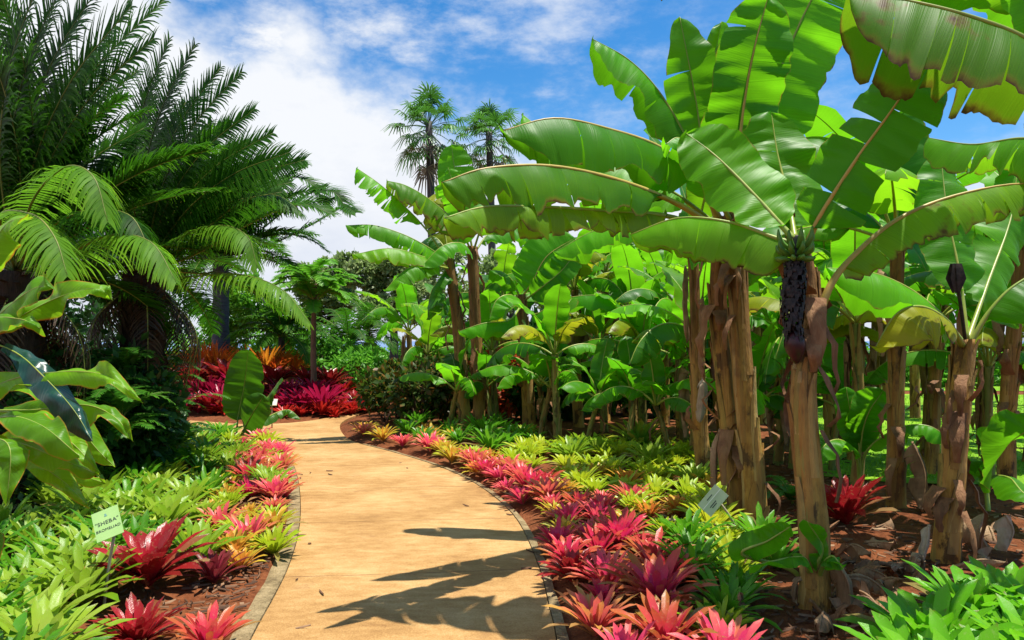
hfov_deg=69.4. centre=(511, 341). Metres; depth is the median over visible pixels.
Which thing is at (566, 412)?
leafy bush
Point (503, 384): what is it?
banana plant
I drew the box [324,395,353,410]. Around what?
bromeliad
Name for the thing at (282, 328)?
arching palm
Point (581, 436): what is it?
bromeliad
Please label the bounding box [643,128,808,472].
banana plant
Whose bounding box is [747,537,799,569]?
bromeliad
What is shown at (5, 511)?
bromeliad
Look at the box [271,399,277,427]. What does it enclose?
bed sign
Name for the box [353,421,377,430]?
bromeliad
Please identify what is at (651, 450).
bromeliad
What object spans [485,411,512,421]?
bromeliad
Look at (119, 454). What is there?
dark shrub
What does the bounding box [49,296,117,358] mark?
dark shrub
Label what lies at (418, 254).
banana plant
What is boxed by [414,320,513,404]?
leafy bush
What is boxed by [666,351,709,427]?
banana plant
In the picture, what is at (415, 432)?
bromeliad
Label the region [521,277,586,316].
banana plant
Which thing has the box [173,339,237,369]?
bromeliad
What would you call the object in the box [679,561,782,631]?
bromeliad
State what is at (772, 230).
banana plant
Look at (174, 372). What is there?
fern
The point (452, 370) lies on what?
banana plant
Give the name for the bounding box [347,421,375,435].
bromeliad
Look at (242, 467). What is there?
bromeliad
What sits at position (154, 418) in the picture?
fern
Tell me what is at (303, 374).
bromeliad
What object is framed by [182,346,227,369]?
bromeliad
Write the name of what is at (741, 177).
banana plant
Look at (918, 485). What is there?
dry leaf
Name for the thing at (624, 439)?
bromeliad
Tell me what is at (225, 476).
bromeliad
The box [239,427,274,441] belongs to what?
bromeliad
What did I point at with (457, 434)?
bromeliad
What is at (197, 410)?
bromeliad
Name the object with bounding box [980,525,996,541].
dry leaf
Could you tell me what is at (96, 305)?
dark shrub
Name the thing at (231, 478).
bromeliad
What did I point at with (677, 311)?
banana plant
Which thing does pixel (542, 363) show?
banana plant
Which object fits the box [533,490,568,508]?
bromeliad
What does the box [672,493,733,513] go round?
bromeliad
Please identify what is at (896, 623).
bromeliad
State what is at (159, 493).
bromeliad
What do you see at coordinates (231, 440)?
bromeliad
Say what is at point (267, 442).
bromeliad
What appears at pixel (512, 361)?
croton bush
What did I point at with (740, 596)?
dry leaf
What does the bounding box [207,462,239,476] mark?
bromeliad
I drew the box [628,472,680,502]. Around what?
bromeliad
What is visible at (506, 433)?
bromeliad
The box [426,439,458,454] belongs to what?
bromeliad
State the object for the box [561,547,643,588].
bromeliad
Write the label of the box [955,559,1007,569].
dry leaf
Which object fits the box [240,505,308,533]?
bromeliad
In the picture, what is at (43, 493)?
bromeliad
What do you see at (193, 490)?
bromeliad
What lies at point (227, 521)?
bromeliad
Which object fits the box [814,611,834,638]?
dry leaf
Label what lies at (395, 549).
path
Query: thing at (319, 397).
bromeliad
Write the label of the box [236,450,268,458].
bromeliad
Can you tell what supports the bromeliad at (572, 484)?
on the ground at (534, 517)
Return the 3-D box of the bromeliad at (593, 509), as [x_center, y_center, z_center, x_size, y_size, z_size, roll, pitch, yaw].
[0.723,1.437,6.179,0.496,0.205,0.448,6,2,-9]
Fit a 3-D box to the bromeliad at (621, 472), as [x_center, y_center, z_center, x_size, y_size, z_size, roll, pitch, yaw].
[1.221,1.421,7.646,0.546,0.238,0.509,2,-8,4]
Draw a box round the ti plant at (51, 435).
[0,214,141,557]
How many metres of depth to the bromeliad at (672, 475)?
8.07 m
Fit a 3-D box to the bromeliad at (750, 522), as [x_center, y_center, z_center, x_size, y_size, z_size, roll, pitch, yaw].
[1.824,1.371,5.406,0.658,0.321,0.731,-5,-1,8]
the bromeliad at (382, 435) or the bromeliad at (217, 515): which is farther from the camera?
the bromeliad at (382, 435)
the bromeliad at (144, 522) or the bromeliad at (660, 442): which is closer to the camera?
the bromeliad at (144, 522)
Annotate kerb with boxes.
[229,464,299,639]
[363,444,568,639]
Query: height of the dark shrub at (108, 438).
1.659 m
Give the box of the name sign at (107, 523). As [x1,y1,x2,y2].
[91,504,123,604]
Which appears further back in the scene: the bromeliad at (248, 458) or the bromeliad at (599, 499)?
the bromeliad at (248, 458)
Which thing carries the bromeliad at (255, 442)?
on the ground at (534, 517)
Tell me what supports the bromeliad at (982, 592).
on the ground at (534, 517)
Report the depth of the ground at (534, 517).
5.95 m
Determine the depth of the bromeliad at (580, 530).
5.65 m
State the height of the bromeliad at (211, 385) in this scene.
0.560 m
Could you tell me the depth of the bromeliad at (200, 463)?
8.21 m
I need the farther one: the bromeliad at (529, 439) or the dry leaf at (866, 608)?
the bromeliad at (529, 439)
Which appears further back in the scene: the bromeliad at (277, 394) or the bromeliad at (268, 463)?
the bromeliad at (277, 394)
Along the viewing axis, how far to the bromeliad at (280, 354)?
18.46 m
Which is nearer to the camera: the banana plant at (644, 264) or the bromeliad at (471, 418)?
the bromeliad at (471, 418)
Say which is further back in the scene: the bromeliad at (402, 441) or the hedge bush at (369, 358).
the hedge bush at (369, 358)
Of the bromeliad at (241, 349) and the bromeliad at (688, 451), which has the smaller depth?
the bromeliad at (688, 451)
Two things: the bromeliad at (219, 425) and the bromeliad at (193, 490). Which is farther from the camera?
the bromeliad at (219, 425)
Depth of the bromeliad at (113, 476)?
6.90 m
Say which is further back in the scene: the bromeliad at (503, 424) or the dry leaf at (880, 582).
the bromeliad at (503, 424)
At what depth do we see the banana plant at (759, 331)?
13.97 m
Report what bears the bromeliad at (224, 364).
on the ground at (534, 517)
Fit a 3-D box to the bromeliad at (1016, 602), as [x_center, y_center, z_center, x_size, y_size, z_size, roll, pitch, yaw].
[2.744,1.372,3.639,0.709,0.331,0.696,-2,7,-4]
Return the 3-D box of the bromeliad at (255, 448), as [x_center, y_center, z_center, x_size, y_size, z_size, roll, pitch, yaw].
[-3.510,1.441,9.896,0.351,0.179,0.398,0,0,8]
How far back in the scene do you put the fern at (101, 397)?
7.16 m
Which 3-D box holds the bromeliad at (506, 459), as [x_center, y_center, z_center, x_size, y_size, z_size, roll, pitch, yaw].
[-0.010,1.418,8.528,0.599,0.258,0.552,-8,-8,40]
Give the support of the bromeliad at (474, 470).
on the ground at (534, 517)
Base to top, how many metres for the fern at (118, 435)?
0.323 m
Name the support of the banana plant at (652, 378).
on the ground at (534, 517)
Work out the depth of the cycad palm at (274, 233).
19.19 m
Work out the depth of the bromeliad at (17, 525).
5.28 m
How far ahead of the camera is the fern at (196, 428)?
8.69 m
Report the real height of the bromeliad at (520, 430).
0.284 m
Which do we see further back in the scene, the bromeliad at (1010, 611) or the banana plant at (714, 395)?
the banana plant at (714, 395)
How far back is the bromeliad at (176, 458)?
8.41 m
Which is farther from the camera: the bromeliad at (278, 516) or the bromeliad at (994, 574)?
the bromeliad at (278, 516)
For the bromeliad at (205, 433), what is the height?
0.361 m
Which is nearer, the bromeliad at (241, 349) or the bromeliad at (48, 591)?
the bromeliad at (48, 591)
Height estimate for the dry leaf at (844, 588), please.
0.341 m
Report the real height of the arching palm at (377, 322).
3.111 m
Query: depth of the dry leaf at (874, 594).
4.26 m
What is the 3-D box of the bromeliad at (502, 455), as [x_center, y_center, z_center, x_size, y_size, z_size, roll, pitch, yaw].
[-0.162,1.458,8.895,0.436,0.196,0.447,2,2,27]
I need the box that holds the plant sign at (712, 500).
[698,484,737,536]
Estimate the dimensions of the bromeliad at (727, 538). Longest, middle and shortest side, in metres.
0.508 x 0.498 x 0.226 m
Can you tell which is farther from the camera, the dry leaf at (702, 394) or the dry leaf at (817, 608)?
the dry leaf at (702, 394)
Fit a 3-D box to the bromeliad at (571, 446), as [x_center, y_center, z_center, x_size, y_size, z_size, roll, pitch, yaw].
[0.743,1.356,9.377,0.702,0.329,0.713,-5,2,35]
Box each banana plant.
[346,167,474,432]
[355,273,428,361]
[386,144,527,420]
[392,304,470,420]
[398,339,483,426]
[400,282,499,404]
[430,289,517,416]
[440,349,535,428]
[441,17,742,524]
[442,242,543,403]
[458,231,620,432]
[479,343,590,437]
[484,284,611,440]
[486,223,635,427]
[497,328,572,434]
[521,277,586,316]
[535,279,636,431]
[558,338,653,437]
[560,278,686,424]
[568,267,609,358]
[575,200,644,421]
[580,336,673,449]
[583,244,668,422]
[584,264,670,415]
[593,338,691,458]
[596,246,687,425]
[603,262,780,455]
[609,251,648,281]
[611,298,710,441]
[616,250,690,439]
[629,69,1023,611]
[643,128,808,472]
[655,259,781,321]
[660,292,761,432]
[661,0,845,520]
[661,0,1023,182]
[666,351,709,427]
[676,322,839,414]
[705,296,878,465]
[707,257,886,468]
[748,105,995,507]
[750,230,775,423]
[762,225,830,441]
[772,337,887,469]
[774,212,949,484]
[803,225,834,438]
[812,248,956,459]
[823,161,1023,563]
[842,218,914,436]
[864,280,1023,475]
[879,220,1023,473]
[880,220,920,417]
[881,264,920,391]
[907,238,995,444]
[909,180,948,459]
[968,168,1023,478]
[1001,256,1023,461]
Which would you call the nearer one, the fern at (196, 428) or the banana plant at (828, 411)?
the fern at (196, 428)
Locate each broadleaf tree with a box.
[6,228,210,338]
[198,270,308,353]
[285,249,361,356]
[336,246,432,363]
[422,247,582,359]
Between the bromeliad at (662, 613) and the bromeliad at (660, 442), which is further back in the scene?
the bromeliad at (660, 442)
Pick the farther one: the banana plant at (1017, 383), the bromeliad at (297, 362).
the bromeliad at (297, 362)
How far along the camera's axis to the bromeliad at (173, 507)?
5.86 m
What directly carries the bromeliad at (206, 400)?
on the ground at (534, 517)
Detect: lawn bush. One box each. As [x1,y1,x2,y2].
[867,347,909,382]
[905,343,977,386]
[975,343,1023,385]
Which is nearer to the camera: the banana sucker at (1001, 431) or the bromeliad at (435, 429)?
the banana sucker at (1001, 431)
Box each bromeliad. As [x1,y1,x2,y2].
[0,491,56,533]
[0,511,42,559]
[0,545,61,572]
[0,550,95,608]
[0,567,43,608]
[0,568,110,618]
[0,583,136,639]
[0,586,96,639]
[0,588,42,628]
[0,610,113,639]
[1,523,91,561]
[4,510,74,552]
[4,527,126,576]
[10,502,73,537]
[12,540,146,612]
[13,478,82,509]
[29,522,130,561]
[30,475,125,515]
[36,504,97,533]
[42,488,138,520]
[49,505,157,543]
[55,512,177,545]
[77,484,173,517]
[78,469,140,490]
[84,500,166,527]
[84,512,220,587]
[85,592,187,639]
[87,509,187,556]
[92,476,160,508]
[94,459,130,479]
[99,460,168,487]
[99,478,194,512]
[114,444,194,467]
[114,454,185,471]
[121,467,188,496]
[121,485,212,528]
[138,459,198,482]
[140,516,186,544]
[145,517,247,566]
[153,474,224,508]
[156,600,261,639]
[168,358,218,386]
[169,441,203,449]
[171,444,207,465]
[172,467,210,484]
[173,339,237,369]
[173,464,240,500]
[175,440,229,465]
[175,453,222,474]
[178,547,252,582]
[181,497,232,522]
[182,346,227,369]
[184,516,222,534]
[185,430,222,446]
[186,395,199,412]
[186,436,232,452]
[187,375,225,393]
[187,390,210,412]
[188,392,221,413]
[189,383,223,408]
[190,358,231,380]
[190,469,236,480]
[191,377,224,393]
[192,424,229,439]
[195,344,239,371]
[196,501,247,528]
[200,371,225,382]
[201,497,235,513]
[203,420,245,437]
[203,478,249,498]
[204,402,225,414]
[204,449,251,469]
[205,483,254,511]
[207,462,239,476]
[209,371,268,393]
[212,428,244,440]
[213,437,246,444]
[214,510,286,548]
[214,513,251,530]
[214,525,263,553]
[215,436,257,457]
[215,474,249,487]
[218,542,267,568]
[223,455,274,479]
[225,344,259,357]
[228,473,266,501]
[229,343,292,366]
[229,501,266,518]
[234,452,271,463]
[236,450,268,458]
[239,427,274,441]
[240,461,289,480]
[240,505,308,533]
[243,442,265,452]
[245,446,276,454]
[246,439,265,444]
[246,474,302,500]
[246,523,305,561]
[249,429,285,442]
[249,465,297,484]
[253,458,284,469]
[253,503,291,518]
[254,438,286,449]
[255,494,293,509]
[259,351,299,370]
[259,440,298,456]
[260,446,282,455]
[261,364,296,384]
[263,377,304,392]
[263,384,289,407]
[264,346,301,368]
[264,378,307,395]
[264,450,302,469]
[267,388,305,409]
[267,476,304,497]
[273,403,295,416]
[277,468,298,478]
[280,387,333,411]
[281,350,319,371]
[286,381,351,408]
[287,364,321,384]
[288,377,339,395]
[292,403,312,415]
[306,400,337,413]
[307,366,354,386]
[319,403,348,416]
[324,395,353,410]
[330,380,357,395]
[336,389,374,412]
[341,397,365,414]
[341,398,362,413]
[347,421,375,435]
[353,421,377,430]
[364,424,397,440]
[386,432,416,446]
[390,418,420,434]
[394,409,436,426]
[404,425,438,442]
[412,431,448,450]
[415,421,436,429]
[416,423,445,437]
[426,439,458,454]
[432,444,465,462]
[435,418,465,431]
[438,424,477,443]
[441,426,469,438]
[451,447,488,462]
[452,448,493,463]
[457,444,488,455]
[458,413,493,434]
[459,428,516,451]
[461,461,479,473]
[462,414,504,430]
[463,456,502,475]
[466,422,510,440]
[474,447,503,458]
[482,463,516,481]
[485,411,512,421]
[486,423,525,447]
[487,454,511,468]
[489,454,532,472]
[489,476,520,492]
[490,415,519,430]
[493,446,532,460]
[500,480,544,503]
[502,459,542,478]
[503,421,536,437]
[503,434,546,453]
[503,466,554,490]
[508,439,546,458]
[511,424,538,437]
[513,433,532,442]
[518,451,549,471]
[520,472,574,498]
[522,428,549,440]
[526,467,565,479]
[527,434,557,456]
[528,515,582,554]
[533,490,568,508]
[535,500,564,518]
[535,533,602,564]
[537,545,603,586]
[540,514,583,540]
[541,498,591,521]
[542,582,638,635]
[544,435,592,457]
[544,439,565,454]
[547,450,583,466]
[549,478,586,491]
[550,434,585,445]
[551,458,588,481]
[559,487,596,508]
[560,465,602,489]
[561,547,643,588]
[564,431,608,445]
[564,451,611,469]
[565,517,607,536]
[566,522,630,554]
[571,573,634,604]
[574,458,618,479]
[575,498,621,522]
[577,493,622,509]
[578,475,616,493]
[579,445,598,458]
[582,432,618,455]
[583,504,654,550]
[590,445,623,457]
[590,488,616,501]
[591,450,625,465]
[591,618,659,639]
[596,454,636,477]
[597,434,628,448]
[597,545,719,606]
[600,411,680,447]
[601,472,641,491]
[601,588,727,639]
[603,439,636,458]
[604,467,650,485]
[605,504,647,523]
[607,438,642,449]
[607,480,655,501]
[610,526,694,563]
[612,488,662,512]
[617,540,719,583]
[618,527,671,546]
[619,435,678,461]
[619,456,661,477]
[624,455,654,465]
[626,462,671,479]
[626,497,669,518]
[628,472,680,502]
[634,588,703,634]
[635,507,736,545]
[640,514,685,540]
[641,454,677,466]
[643,472,679,489]
[646,459,690,479]
[648,435,684,454]
[652,530,744,582]
[653,492,699,515]
[654,441,692,458]
[655,528,731,560]
[659,450,691,468]
[660,474,710,499]
[662,458,718,483]
[667,607,767,639]
[668,516,745,533]
[670,439,689,454]
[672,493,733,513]
[676,448,693,461]
[677,496,750,526]
[677,594,762,637]
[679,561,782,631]
[681,482,726,506]
[682,454,694,462]
[689,471,720,487]
[691,482,725,500]
[695,526,759,563]
[696,520,748,546]
[702,560,787,600]
[705,551,774,575]
[709,431,715,443]
[722,501,798,543]
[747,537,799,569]
[789,474,901,523]
[833,596,983,639]
[834,578,1023,639]
[880,608,998,639]
[902,559,1023,628]
[923,624,1023,639]
[951,555,1023,628]
[961,593,1023,639]
[964,591,1023,639]
[989,573,1023,616]
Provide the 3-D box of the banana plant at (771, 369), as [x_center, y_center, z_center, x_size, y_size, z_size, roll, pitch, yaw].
[3.323,0.289,8.977,1.891,2.629,2.191,0,0,-8]
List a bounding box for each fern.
[63,347,164,369]
[64,363,140,378]
[69,377,150,404]
[80,385,180,415]
[94,413,171,441]
[96,346,200,369]
[112,399,190,432]
[113,434,157,450]
[120,382,169,393]
[124,396,158,418]
[133,401,205,412]
[145,361,205,383]
[156,420,216,448]
[160,393,229,415]
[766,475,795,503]
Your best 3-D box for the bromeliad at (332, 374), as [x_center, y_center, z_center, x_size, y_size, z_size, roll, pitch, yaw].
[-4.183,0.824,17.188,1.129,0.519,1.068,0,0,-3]
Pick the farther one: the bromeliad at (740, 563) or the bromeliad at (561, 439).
the bromeliad at (561, 439)
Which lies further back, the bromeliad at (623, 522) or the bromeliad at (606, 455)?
the bromeliad at (606, 455)
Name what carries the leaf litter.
on the ground at (534, 517)
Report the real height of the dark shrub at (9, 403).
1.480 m
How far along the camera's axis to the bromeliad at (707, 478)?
7.40 m
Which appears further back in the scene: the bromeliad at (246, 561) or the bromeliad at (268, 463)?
the bromeliad at (268, 463)
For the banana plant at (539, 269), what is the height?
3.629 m
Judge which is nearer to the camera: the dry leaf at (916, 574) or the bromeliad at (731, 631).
the bromeliad at (731, 631)
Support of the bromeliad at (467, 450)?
on the ground at (534, 517)
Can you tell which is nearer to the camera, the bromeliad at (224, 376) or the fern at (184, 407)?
the fern at (184, 407)
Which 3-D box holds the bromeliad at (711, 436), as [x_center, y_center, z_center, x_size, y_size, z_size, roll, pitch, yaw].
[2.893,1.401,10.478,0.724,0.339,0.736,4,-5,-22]
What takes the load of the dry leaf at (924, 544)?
on the ground at (534, 517)
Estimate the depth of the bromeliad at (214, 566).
4.69 m
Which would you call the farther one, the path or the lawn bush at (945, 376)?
the lawn bush at (945, 376)
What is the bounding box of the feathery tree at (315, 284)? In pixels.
[261,258,368,385]
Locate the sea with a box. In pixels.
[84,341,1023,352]
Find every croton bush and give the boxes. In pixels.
[351,363,421,421]
[372,345,441,413]
[373,352,455,425]
[405,351,486,421]
[467,347,518,415]
[486,362,536,420]
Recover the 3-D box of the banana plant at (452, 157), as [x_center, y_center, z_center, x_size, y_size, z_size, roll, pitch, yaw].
[-0.724,-0.901,12.903,2.663,5.111,2.269,0,0,0]
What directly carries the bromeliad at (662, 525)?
on the ground at (534, 517)
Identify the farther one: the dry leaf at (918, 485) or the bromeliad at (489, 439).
the bromeliad at (489, 439)
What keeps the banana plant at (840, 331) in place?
on the ground at (534, 517)
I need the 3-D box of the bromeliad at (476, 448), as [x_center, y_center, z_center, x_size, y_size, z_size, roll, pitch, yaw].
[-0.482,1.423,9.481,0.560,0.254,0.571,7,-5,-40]
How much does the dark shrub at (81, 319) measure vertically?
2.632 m
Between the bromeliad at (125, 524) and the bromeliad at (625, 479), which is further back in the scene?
the bromeliad at (625, 479)
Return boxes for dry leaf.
[696,378,707,422]
[710,428,719,487]
[737,592,761,630]
[790,576,801,603]
[808,598,826,613]
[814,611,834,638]
[829,594,879,615]
[829,604,871,626]
[830,520,839,529]
[830,569,853,604]
[831,570,853,597]
[834,543,870,560]
[837,568,886,582]
[841,556,856,567]
[842,579,889,620]
[847,573,885,594]
[854,559,902,574]
[857,605,871,613]
[861,561,899,577]
[864,537,896,550]
[869,587,887,598]
[870,588,887,610]
[871,566,886,578]
[875,515,893,529]
[876,579,884,586]
[881,577,925,590]
[890,562,905,575]
[903,441,927,511]
[903,562,910,572]
[909,553,924,574]
[910,570,927,581]
[918,524,930,560]
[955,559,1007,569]
[963,511,993,549]
[976,547,992,565]
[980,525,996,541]
[993,514,1013,551]
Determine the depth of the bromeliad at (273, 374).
17.00 m
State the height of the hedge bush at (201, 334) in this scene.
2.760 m
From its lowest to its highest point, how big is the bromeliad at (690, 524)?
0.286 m
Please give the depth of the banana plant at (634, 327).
11.63 m
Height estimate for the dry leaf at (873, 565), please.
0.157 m
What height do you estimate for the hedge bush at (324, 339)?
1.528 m
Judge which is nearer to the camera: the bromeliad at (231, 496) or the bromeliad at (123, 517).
the bromeliad at (123, 517)
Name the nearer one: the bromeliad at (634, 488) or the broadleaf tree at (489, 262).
the bromeliad at (634, 488)
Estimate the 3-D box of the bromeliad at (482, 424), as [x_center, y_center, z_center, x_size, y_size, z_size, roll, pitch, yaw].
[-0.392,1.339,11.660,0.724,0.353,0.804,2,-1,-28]
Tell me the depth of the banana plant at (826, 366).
9.01 m
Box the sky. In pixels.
[1,0,1023,340]
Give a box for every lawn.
[817,394,1023,483]
[905,378,1023,390]
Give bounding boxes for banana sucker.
[728,519,845,576]
[821,387,940,486]
[969,409,1023,510]
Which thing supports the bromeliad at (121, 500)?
on the ground at (534, 517)
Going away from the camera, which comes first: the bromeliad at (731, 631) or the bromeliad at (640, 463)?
the bromeliad at (731, 631)
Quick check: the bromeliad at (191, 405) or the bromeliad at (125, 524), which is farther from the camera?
the bromeliad at (191, 405)
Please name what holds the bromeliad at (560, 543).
on the ground at (534, 517)
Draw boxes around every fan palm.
[382,81,473,236]
[454,99,521,266]
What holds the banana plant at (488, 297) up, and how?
on the ground at (534, 517)
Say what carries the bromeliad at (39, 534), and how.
on the ground at (534, 517)
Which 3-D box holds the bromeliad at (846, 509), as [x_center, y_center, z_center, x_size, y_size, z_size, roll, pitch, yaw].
[2.789,1.344,6.248,0.869,0.400,0.981,-8,-5,-11]
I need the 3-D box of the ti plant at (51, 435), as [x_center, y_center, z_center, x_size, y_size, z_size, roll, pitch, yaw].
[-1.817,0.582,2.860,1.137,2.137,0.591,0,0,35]
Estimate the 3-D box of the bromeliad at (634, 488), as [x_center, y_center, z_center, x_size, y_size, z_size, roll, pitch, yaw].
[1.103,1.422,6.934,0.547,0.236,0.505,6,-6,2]
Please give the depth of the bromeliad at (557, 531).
5.51 m
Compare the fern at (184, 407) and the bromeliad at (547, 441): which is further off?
the bromeliad at (547, 441)
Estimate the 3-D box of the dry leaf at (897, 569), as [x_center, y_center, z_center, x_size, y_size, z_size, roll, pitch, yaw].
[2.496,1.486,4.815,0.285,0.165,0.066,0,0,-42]
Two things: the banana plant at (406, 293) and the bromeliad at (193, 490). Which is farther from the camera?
the banana plant at (406, 293)
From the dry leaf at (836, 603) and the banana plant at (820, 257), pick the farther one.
the banana plant at (820, 257)
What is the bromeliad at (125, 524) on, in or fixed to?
on the ground at (534, 517)
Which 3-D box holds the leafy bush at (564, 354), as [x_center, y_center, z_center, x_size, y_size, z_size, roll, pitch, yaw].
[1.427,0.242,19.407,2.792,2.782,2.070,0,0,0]
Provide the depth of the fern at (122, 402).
7.20 m
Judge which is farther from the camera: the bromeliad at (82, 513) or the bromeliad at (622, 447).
the bromeliad at (622, 447)
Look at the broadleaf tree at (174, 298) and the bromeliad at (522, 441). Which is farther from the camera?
the broadleaf tree at (174, 298)
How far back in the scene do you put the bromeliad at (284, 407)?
14.88 m
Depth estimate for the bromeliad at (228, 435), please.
10.80 m
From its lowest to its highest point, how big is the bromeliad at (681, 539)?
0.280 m
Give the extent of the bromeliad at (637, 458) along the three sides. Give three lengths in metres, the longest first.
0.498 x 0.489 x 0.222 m
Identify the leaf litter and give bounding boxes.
[8,431,1023,639]
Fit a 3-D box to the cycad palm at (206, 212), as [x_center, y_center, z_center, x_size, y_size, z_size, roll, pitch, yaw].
[-3.874,-0.963,9.132,4.534,5.229,2.802,0,0,15]
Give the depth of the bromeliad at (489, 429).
11.05 m
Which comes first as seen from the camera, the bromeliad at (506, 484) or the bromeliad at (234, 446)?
the bromeliad at (506, 484)
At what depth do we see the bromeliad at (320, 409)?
15.31 m
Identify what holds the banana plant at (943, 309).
on the ground at (534, 517)
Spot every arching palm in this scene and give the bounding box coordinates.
[223,299,338,370]
[295,306,402,367]
[324,296,405,354]
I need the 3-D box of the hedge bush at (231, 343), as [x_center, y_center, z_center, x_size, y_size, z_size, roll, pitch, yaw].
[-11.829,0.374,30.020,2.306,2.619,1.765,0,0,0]
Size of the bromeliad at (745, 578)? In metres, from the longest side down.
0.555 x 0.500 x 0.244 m
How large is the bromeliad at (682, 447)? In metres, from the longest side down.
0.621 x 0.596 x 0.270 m
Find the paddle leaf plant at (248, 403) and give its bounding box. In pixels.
[221,349,299,437]
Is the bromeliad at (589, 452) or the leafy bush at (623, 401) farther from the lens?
the leafy bush at (623, 401)
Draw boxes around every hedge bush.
[165,323,187,369]
[169,325,210,353]
[198,318,245,354]
[231,330,264,354]
[271,327,340,368]
[290,336,368,372]
[320,344,389,390]
[364,340,400,358]
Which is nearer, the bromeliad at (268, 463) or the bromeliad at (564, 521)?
the bromeliad at (564, 521)
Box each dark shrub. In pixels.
[0,363,96,509]
[44,343,142,469]
[46,301,112,368]
[47,328,186,478]
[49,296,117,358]
[50,275,190,387]
[112,342,190,468]
[168,383,185,426]
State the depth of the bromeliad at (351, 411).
15.88 m
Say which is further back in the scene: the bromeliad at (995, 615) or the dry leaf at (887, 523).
the dry leaf at (887, 523)
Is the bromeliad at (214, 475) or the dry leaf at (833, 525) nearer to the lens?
the dry leaf at (833, 525)
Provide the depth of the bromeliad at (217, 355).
17.91 m
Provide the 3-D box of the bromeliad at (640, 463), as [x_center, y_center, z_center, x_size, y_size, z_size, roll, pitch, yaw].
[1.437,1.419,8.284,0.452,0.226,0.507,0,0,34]
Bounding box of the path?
[189,411,555,639]
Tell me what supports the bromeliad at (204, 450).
on the ground at (534, 517)
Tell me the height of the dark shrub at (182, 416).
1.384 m
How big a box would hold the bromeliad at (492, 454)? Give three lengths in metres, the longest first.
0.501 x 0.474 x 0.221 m
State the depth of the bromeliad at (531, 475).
7.49 m
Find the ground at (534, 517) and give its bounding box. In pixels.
[6,353,1023,639]
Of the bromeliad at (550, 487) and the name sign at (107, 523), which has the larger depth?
the bromeliad at (550, 487)
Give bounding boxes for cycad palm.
[0,0,236,514]
[51,31,340,470]
[95,159,363,371]
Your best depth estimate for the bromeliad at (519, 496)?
7.02 m
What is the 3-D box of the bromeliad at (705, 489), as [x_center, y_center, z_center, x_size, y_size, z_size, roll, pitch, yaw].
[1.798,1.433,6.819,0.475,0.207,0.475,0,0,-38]
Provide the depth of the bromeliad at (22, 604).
3.70 m
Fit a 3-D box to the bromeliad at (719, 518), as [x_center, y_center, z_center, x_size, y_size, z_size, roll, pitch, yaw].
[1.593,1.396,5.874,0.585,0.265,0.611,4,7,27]
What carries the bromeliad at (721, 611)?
on the ground at (534, 517)
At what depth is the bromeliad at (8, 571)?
4.20 m
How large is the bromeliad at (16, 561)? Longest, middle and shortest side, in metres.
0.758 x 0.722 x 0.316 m
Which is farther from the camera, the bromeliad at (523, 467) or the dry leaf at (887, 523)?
the bromeliad at (523, 467)
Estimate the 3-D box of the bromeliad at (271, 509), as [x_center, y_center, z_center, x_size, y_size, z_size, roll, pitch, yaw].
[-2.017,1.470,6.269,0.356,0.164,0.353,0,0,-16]
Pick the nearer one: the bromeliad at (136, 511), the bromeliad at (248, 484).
the bromeliad at (136, 511)
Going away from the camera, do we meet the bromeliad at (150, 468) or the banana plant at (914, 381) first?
the bromeliad at (150, 468)
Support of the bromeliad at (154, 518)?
on the ground at (534, 517)
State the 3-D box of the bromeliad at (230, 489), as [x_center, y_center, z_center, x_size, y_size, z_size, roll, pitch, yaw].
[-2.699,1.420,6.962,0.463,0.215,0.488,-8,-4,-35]
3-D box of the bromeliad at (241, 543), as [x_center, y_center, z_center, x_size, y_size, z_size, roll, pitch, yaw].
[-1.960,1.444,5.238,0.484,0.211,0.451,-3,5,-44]
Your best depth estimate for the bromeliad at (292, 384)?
16.33 m
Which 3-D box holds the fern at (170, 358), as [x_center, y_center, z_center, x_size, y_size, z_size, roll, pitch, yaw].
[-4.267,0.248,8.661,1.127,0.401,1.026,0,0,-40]
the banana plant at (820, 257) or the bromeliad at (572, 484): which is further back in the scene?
the banana plant at (820, 257)
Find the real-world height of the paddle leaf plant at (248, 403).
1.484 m
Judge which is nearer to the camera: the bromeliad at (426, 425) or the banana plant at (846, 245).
the banana plant at (846, 245)
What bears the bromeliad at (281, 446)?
on the ground at (534, 517)
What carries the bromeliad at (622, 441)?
on the ground at (534, 517)
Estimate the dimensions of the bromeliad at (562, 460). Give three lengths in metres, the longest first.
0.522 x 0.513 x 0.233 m
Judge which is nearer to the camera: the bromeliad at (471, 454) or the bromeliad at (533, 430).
the bromeliad at (471, 454)
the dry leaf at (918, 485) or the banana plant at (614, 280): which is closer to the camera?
the dry leaf at (918, 485)
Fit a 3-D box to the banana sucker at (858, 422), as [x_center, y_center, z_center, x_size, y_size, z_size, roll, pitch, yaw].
[3.518,1.016,7.223,1.367,1.133,0.486,0,0,0]
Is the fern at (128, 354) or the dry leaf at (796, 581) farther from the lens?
the fern at (128, 354)
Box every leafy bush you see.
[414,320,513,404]
[501,355,598,420]
[506,305,562,365]
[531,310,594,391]
[558,353,627,414]
[627,339,714,418]
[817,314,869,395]
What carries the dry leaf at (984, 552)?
on the ground at (534, 517)
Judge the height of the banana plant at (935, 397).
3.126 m
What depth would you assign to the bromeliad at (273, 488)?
7.08 m
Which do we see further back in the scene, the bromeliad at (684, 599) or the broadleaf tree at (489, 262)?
the broadleaf tree at (489, 262)
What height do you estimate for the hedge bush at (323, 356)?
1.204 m

